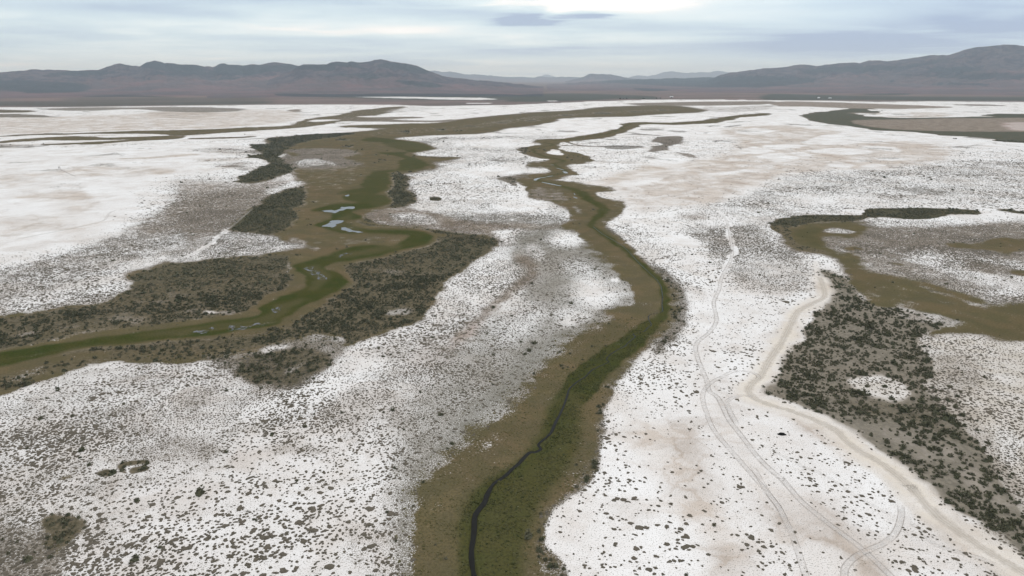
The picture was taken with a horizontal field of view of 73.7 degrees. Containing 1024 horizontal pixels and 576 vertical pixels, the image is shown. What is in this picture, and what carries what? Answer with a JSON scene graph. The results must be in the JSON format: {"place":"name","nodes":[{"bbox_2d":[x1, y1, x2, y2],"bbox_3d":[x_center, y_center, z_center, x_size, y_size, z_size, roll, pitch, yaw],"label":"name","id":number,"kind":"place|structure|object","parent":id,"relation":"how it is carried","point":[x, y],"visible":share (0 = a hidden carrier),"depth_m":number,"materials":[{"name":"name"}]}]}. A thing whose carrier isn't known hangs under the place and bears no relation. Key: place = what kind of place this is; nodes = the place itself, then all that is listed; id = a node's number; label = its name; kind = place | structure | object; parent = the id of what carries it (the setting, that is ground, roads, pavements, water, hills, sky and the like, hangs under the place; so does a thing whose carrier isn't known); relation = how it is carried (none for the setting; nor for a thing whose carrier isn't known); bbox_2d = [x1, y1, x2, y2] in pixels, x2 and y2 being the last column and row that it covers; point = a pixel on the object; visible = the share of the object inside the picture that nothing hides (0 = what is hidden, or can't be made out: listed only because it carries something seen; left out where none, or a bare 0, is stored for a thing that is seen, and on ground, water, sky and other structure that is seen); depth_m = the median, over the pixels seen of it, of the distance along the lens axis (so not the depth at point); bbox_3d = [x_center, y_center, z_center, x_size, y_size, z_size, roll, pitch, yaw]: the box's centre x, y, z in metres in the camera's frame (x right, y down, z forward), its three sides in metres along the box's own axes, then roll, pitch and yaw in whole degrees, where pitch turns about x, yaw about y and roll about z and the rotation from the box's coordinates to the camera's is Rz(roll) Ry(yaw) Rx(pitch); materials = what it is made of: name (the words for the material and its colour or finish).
{"place":"outdoors","nodes":[
{"label":"outdoors","id":0,"kind":"place"},
{"bbox_2d":[0,61,297,97],"bbox_3d":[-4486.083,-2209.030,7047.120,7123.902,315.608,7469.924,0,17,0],"label":"mountain ridge","id":1,"kind":"structure","parent":0,"point":[155,78],"depth_m":7086.87,"materials":[{"name":"grey stone"}]},
{"bbox_2d":[230,323,266,329],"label":"pond","id":2,"kind":"structure","parent":0,"point":[244,326],"depth_m":343.79,"materials":[{"name":"grey liquid"}]},
{"bbox_2d":[322,220,342,226],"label":"pond","id":3,"kind":"structure","parent":0,"point":[333,223],"depth_m":586.05,"materials":[{"name":"grey liquid"}]},
{"bbox_2d":[323,206,354,212],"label":"pond","id":4,"kind":"structure","parent":0,"point":[338,210],"depth_m":643.26,"materials":[{"name":"grey liquid"}]},
{"bbox_2d":[341,227,360,232],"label":"pond","id":5,"kind":"structure","parent":0,"point":[346,229],"depth_m":559.26,"materials":[{"name":"grey liquid"}]},
{"bbox_2d":[207,59,542,97],"bbox_3d":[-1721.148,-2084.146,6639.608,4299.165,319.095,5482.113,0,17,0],"label":"mountain","id":6,"kind":"structure","parent":0,"point":[380,78],"depth_m":6626.15,"materials":[{"name":"grey stone"}]},
{"bbox_2d":[0,82,1023,575],"bbox_3d":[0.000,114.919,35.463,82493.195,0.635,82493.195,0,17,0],"label":"ground","id":7,"kind":"structure","parent":0,"point":[56,194],"depth_m":345.43,"materials":[{"name":"white sand"}]},
{"bbox_2d":[21,555,32,563],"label":"shrub","id":8,"kind":"object","parent":7,"relation":"on","point":[27,559],"visible":1,"depth_m":177.13,"materials":[{"name":"green plant"}]},
{"bbox_2d":[20,378,34,385],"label":"shrub","id":9,"kind":"object","parent":7,"relation":"on","point":[26,383],"visible":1,"depth_m":278.30,"materials":[{"name":"green plant"}]},
{"bbox_2d":[33,558,42,563],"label":"tuft","id":10,"kind":"object","parent":7,"relation":"on","point":[37,561],"visible":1,"depth_m":176.78,"materials":[{"name":"beige plant"}]},
{"bbox_2d":[55,536,63,543],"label":"shrub","id":11,"kind":"object","parent":7,"relation":"on","point":[60,540],"visible":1,"depth_m":184.28,"materials":[{"name":"green plant"}]},
{"bbox_2d":[58,531,65,536],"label":"shrub","id":12,"kind":"object","parent":7,"relation":"on","point":[62,533],"visible":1,"depth_m":186.80,"materials":[{"name":"green plant"}]},
{"bbox_2d":[77,446,85,452],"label":"shrub","id":13,"kind":"object","parent":7,"relation":"on","point":[82,448],"visible":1,"depth_m":229.04,"materials":[{"name":"green plant"}]},
{"bbox_2d":[96,517,107,522],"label":"tuft","id":14,"kind":"object","parent":7,"relation":"on","point":[99,520],"visible":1,"depth_m":193.43,"materials":[{"name":"beige plant"}]},
{"bbox_2d":[108,468,116,475],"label":"shrub","id":15,"kind":"object","parent":7,"relation":"on","point":[112,472],"visible":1,"depth_m":215.91,"materials":[{"name":"green plant"}]},
{"bbox_2d":[110,319,120,324],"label":"shrub","id":16,"kind":"object","parent":7,"relation":"on","point":[115,322],"visible":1,"depth_m":347.60,"materials":[{"name":"green plant"}]},
{"bbox_2d":[128,553,140,563],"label":"shrub","id":17,"kind":"object","parent":7,"relation":"on","point":[135,559],"visible":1,"depth_m":177.21,"materials":[{"name":"green plant"}]},
{"bbox_2d":[156,558,165,564],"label":"tuft","id":18,"kind":"object","parent":7,"relation":"on","point":[159,561],"visible":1,"depth_m":176.70,"materials":[{"name":"beige plant"}]},
{"bbox_2d":[174,295,182,300],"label":"shrub","id":19,"kind":"object","parent":7,"relation":"on","point":[178,298],"visible":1,"depth_m":384.01,"materials":[{"name":"green plant"}]},
{"bbox_2d":[195,484,205,496],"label":"shrub","id":20,"kind":"object","parent":7,"relation":"on","point":[199,492],"visible":1,"depth_m":205.41,"materials":[{"name":"green plant"}]},
{"bbox_2d":[254,376,262,382],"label":"shrub","id":21,"kind":"object","parent":7,"relation":"on","point":[258,379],"visible":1,"depth_m":281.82,"materials":[{"name":"green plant"}]},
{"bbox_2d":[279,567,288,573],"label":"tuft","id":22,"kind":"object","parent":7,"relation":"on","point":[282,570],"visible":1,"depth_m":173.54,"materials":[{"name":"beige plant"}]},
{"bbox_2d":[324,564,334,569],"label":"tuft","id":23,"kind":"object","parent":7,"relation":"on","point":[329,566],"visible":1,"depth_m":174.90,"materials":[{"name":"beige plant"}]},
{"bbox_2d":[365,506,374,511],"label":"tuft","id":24,"kind":"object","parent":7,"relation":"on","point":[368,508],"visible":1,"depth_m":198.43,"materials":[{"name":"beige plant"}]},
{"bbox_2d":[366,543,376,548],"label":"tuft","id":25,"kind":"object","parent":7,"relation":"on","point":[371,546],"visible":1,"depth_m":182.58,"materials":[{"name":"beige plant"}]},
{"bbox_2d":[387,511,393,515],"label":"tuft","id":26,"kind":"object","parent":7,"relation":"on","point":[390,513],"visible":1,"depth_m":196.10,"materials":[{"name":"beige plant"}]},
{"bbox_2d":[147,317,670,575],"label":"sedge","id":27,"kind":"object","parent":7,"relation":"on","point":[471,503],"visible":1,"depth_m":225.89,"materials":[{"name":"green plant"}]},
{"bbox_2d":[0,136,1023,433],"bbox_3d":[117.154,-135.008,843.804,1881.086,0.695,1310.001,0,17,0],"label":"tufts","id":28,"kind":"object","parent":7,"relation":"on","point":[532,262],"visible":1,"depth_m":467.93,"materials":[{"name":"grey plant"}]},
{"bbox_2d":[0,360,1023,575],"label":"tufts","id":29,"kind":"object","parent":7,"relation":"on","point":[147,558],"visible":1,"depth_m":222.01,"materials":[{"name":"grey plant"}]},
{"bbox_2d":[0,273,1023,575],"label":"shrubs","id":30,"kind":"object","parent":7,"relation":"on","point":[386,287],"visible":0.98,"depth_m":318.73,"materials":[{"name":"green plant"}]},
{"bbox_2d":[0,129,1023,321],"bbox_3d":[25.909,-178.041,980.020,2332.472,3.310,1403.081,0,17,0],"label":"shrubs","id":31,"kind":"object","parent":7,"relation":"on","point":[397,200],"visible":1,"depth_m":547.94,"materials":[{"name":"green plant"}]},
{"bbox_2d":[524,528,532,539],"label":"shrub","id":32,"kind":"object","parent":7,"relation":"on","point":[528,536],"visible":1,"depth_m":186.04,"materials":[{"name":"green plant"}]},
{"bbox_2d":[536,545,542,552],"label":"shrub","id":33,"kind":"object","parent":7,"relation":"on","point":[539,550],"visible":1,"depth_m":180.68,"materials":[{"name":"green plant"}]},
{"bbox_2d":[552,562,558,568],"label":"shrub","id":34,"kind":"object","parent":7,"relation":"on","point":[555,565],"visible":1,"depth_m":174.75,"materials":[{"name":"green plant"}]},
{"bbox_2d":[469,297,662,575],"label":"creek","id":35,"kind":"structure","parent":7,"relation":"in","point":[482,505],"depth_m":207.57,"materials":[{"name":"black liquid"}]},
{"bbox_2d":[591,459,597,464],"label":"shrub","id":36,"kind":"object","parent":7,"relation":"on","point":[594,462],"visible":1,"depth_m":221.37,"materials":[{"name":"green plant"}]},
{"bbox_2d":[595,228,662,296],"bbox_3d":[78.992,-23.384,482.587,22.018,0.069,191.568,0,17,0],"label":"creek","id":37,"kind":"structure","parent":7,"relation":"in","point":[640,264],"depth_m":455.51,"materials":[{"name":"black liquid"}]},
{"bbox_2d":[635,525,643,529],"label":"tuft","id":38,"kind":"object","parent":7,"relation":"on","point":[638,527],"visible":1,"depth_m":190.10,"materials":[{"name":"beige plant"}]},
{"bbox_2d":[681,544,689,548],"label":"tuft","id":39,"kind":"object","parent":7,"relation":"on","point":[686,546],"visible":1,"depth_m":182.41,"materials":[{"name":"beige plant"}]},
{"bbox_2d":[787,392,798,399],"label":"shrub","id":40,"kind":"object","parent":7,"relation":"on","point":[794,396],"visible":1,"depth_m":266.47,"materials":[{"name":"green plant"}]},
{"bbox_2d":[810,372,818,378],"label":"shrub","id":41,"kind":"object","parent":7,"relation":"on","point":[813,376],"visible":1,"depth_m":284.70,"materials":[{"name":"green plant"}]},
{"bbox_2d":[813,396,824,404],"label":"shrub","id":42,"kind":"object","parent":7,"relation":"on","point":[818,401],"visible":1,"depth_m":262.04,"materials":[{"name":"green plant"}]},
{"bbox_2d":[819,401,827,408],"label":"shrub","id":43,"kind":"object","parent":7,"relation":"on","point":[822,405],"visible":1,"depth_m":259.25,"materials":[{"name":"green plant"}]},
{"bbox_2d":[839,343,848,348],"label":"shrub","id":44,"kind":"object","parent":7,"relation":"on","point":[843,346],"visible":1,"depth_m":316.11,"materials":[{"name":"green plant"}]},
{"bbox_2d":[853,368,863,374],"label":"shrub","id":45,"kind":"object","parent":7,"relation":"on","point":[856,372],"visible":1,"depth_m":288.47,"materials":[{"name":"green plant"}]},
{"bbox_2d":[855,407,865,414],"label":"shrub","id":46,"kind":"object","parent":7,"relation":"on","point":[860,411],"visible":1,"depth_m":254.79,"materials":[{"name":"green plant"}]},
{"bbox_2d":[855,387,869,395],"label":"shrub","id":47,"kind":"object","parent":7,"relation":"on","point":[863,392],"visible":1,"depth_m":269.89,"materials":[{"name":"green plant"}]},
{"bbox_2d":[867,321,875,327],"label":"shrub","id":48,"kind":"object","parent":7,"relation":"on","point":[872,323],"visible":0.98,"depth_m":342.47,"materials":[{"name":"green plant"}]},
{"bbox_2d":[843,516,903,571],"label":"tyre track","id":49,"kind":"structure","parent":7,"relation":"on","point":[886,538],"depth_m":188.26,"materials":[{"name":"beige soil"}]},
{"bbox_2d":[870,342,878,347],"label":"shrub","id":50,"kind":"object","parent":7,"relation":"on","point":[874,345],"visible":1,"depth_m":317.46,"materials":[{"name":"green plant"}]},
{"bbox_2d":[890,359,897,364],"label":"shrub","id":51,"kind":"object","parent":7,"relation":"on","point":[893,362],"visible":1,"depth_m":298.49,"materials":[{"name":"green plant"}]},
{"bbox_2d":[890,450,899,455],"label":"shrub","id":52,"kind":"object","parent":7,"relation":"on","point":[896,453],"visible":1,"depth_m":226.84,"materials":[{"name":"green plant"}]},
{"bbox_2d":[898,426,907,430],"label":"shrub","id":53,"kind":"object","parent":7,"relation":"on","point":[901,428],"visible":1,"depth_m":242.57,"materials":[{"name":"green plant"}]},
{"bbox_2d":[898,404,912,412],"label":"shrub","id":54,"kind":"object","parent":7,"relation":"on","point":[908,409],"visible":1,"depth_m":256.10,"materials":[{"name":"green plant"}]},
{"bbox_2d":[906,458,914,463],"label":"shrub","id":55,"kind":"object","parent":7,"relation":"on","point":[911,461],"visible":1,"depth_m":222.23,"materials":[{"name":"green plant"}]},
{"bbox_2d":[917,397,925,403],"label":"shrub","id":56,"kind":"object","parent":7,"relation":"on","point":[920,400],"visible":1,"depth_m":263.35,"materials":[{"name":"green plant"}]},
{"bbox_2d":[921,417,931,424],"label":"shrub","id":57,"kind":"object","parent":7,"relation":"on","point":[924,421],"visible":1,"depth_m":246.98,"materials":[{"name":"green plant"}]},
{"bbox_2d":[922,357,930,362],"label":"shrub","id":58,"kind":"object","parent":7,"relation":"on","point":[927,359],"visible":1,"depth_m":300.51,"materials":[{"name":"green plant"}]},
{"bbox_2d":[926,445,937,450],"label":"shrub","id":59,"kind":"object","parent":7,"relation":"on","point":[931,448],"visible":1,"depth_m":230.07,"materials":[{"name":"green plant"}]},
{"bbox_2d":[932,416,938,422],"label":"shrub","id":60,"kind":"object","parent":7,"relation":"on","point":[935,419],"visible":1,"depth_m":248.74,"materials":[{"name":"green plant"}]},
{"bbox_2d":[932,407,941,414],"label":"shrub","id":61,"kind":"object","parent":7,"relation":"on","point":[936,411],"visible":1,"depth_m":254.74,"materials":[{"name":"green plant"}]},
{"bbox_2d":[944,498,951,503],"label":"shrub","id":62,"kind":"object","parent":7,"relation":"on","point":[947,501],"visible":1,"depth_m":201.28,"materials":[{"name":"green plant"}]},
{"bbox_2d":[942,413,954,420],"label":"shrub","id":63,"kind":"object","parent":7,"relation":"on","point":[947,416],"visible":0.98,"depth_m":249.82,"materials":[{"name":"green plant"}]},
{"bbox_2d":[951,432,961,438],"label":"shrub","id":64,"kind":"object","parent":7,"relation":"on","point":[955,435],"visible":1,"depth_m":237.54,"materials":[{"name":"green plant"}]},
{"bbox_2d":[955,488,965,496],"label":"shrub","id":65,"kind":"object","parent":7,"relation":"on","point":[962,493],"visible":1,"depth_m":205.19,"materials":[{"name":"green plant"}]},
{"bbox_2d":[965,492,971,498],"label":"shrub","id":66,"kind":"object","parent":7,"relation":"on","point":[968,495],"visible":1,"depth_m":203.98,"materials":[{"name":"green plant"}]},
{"bbox_2d":[979,466,989,472],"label":"shrub","id":67,"kind":"object","parent":7,"relation":"on","point":[983,469],"visible":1,"depth_m":217.33,"materials":[{"name":"green plant"}]},
{"bbox_2d":[983,474,993,481],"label":"shrub","id":68,"kind":"object","parent":7,"relation":"on","point":[988,479],"visible":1,"depth_m":212.45,"materials":[{"name":"green plant"}]},
{"bbox_2d":[983,491,993,497],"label":"shrub","id":69,"kind":"object","parent":7,"relation":"on","point":[987,495],"visible":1,"depth_m":204.01,"materials":[{"name":"green plant"}]},
{"bbox_2d":[993,485,1007,493],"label":"shrub","id":70,"kind":"object","parent":7,"relation":"on","point":[999,489],"visible":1,"depth_m":206.52,"materials":[{"name":"green plant"}]},
{"bbox_2d":[1002,506,1009,512],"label":"shrub","id":71,"kind":"object","parent":7,"relation":"on","point":[1004,510],"visible":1,"depth_m":196.83,"materials":[{"name":"green plant"}]},
{"bbox_2d":[1003,521,1013,530],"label":"shrub","id":72,"kind":"object","parent":7,"relation":"on","point":[1009,527],"visible":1,"depth_m":189.60,"materials":[{"name":"green plant"}]},
{"bbox_2d":[1008,517,1017,524],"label":"shrub","id":73,"kind":"object","parent":7,"relation":"on","point":[1014,520],"visible":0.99,"depth_m":192.03,"materials":[{"name":"green plant"}]},
{"bbox_2d":[0,0,1023,77],"label":"sky","id":74,"kind":"structure","parent":0,"point":[503,38],"materials":[{"name":"grey"}]},
{"bbox_2d":[430,71,632,81],"bbox_3d":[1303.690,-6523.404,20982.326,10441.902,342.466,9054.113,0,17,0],"label":"ridge","id":75,"kind":"structure","parent":0,"point":[500,78],"depth_m":21893.94,"materials":[{"name":"grey stone"}]},
{"bbox_2d":[565,74,632,82],"bbox_3d":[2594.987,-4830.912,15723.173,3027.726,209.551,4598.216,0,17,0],"label":"mesa","id":76,"kind":"structure","parent":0,"point":[595,77],"depth_m":15806.30,"materials":[{"name":"grey stone"}]},
{"bbox_2d":[546,77,747,90],"bbox_3d":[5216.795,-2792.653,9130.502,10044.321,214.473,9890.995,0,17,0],"label":"plateau","id":77,"kind":"structure","parent":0,"point":[674,84],"depth_m":9276.35,"materials":[{"name":"grey stone"}]},
{"bbox_2d":[629,71,729,78],"bbox_3d":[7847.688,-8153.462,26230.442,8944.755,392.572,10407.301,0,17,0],"label":"blue ridge","id":78,"kind":"structure","parent":0,"point":[673,74],"depth_m":27062.96,"materials":[{"name":"stone"}]},
{"bbox_2d":[694,227,873,556],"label":"dirt track","id":79,"kind":"structure","parent":0,"point":[727,412],"depth_m":262.33,"materials":[{"name":"beige soil"}]},
{"bbox_2d":[687,44,1023,94],"bbox_3d":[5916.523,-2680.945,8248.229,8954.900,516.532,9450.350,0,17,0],"label":"mountain range","id":80,"kind":"structure","parent":0,"point":[994,70],"depth_m":8026.08,"materials":[{"name":"grey stone"}]}
]}

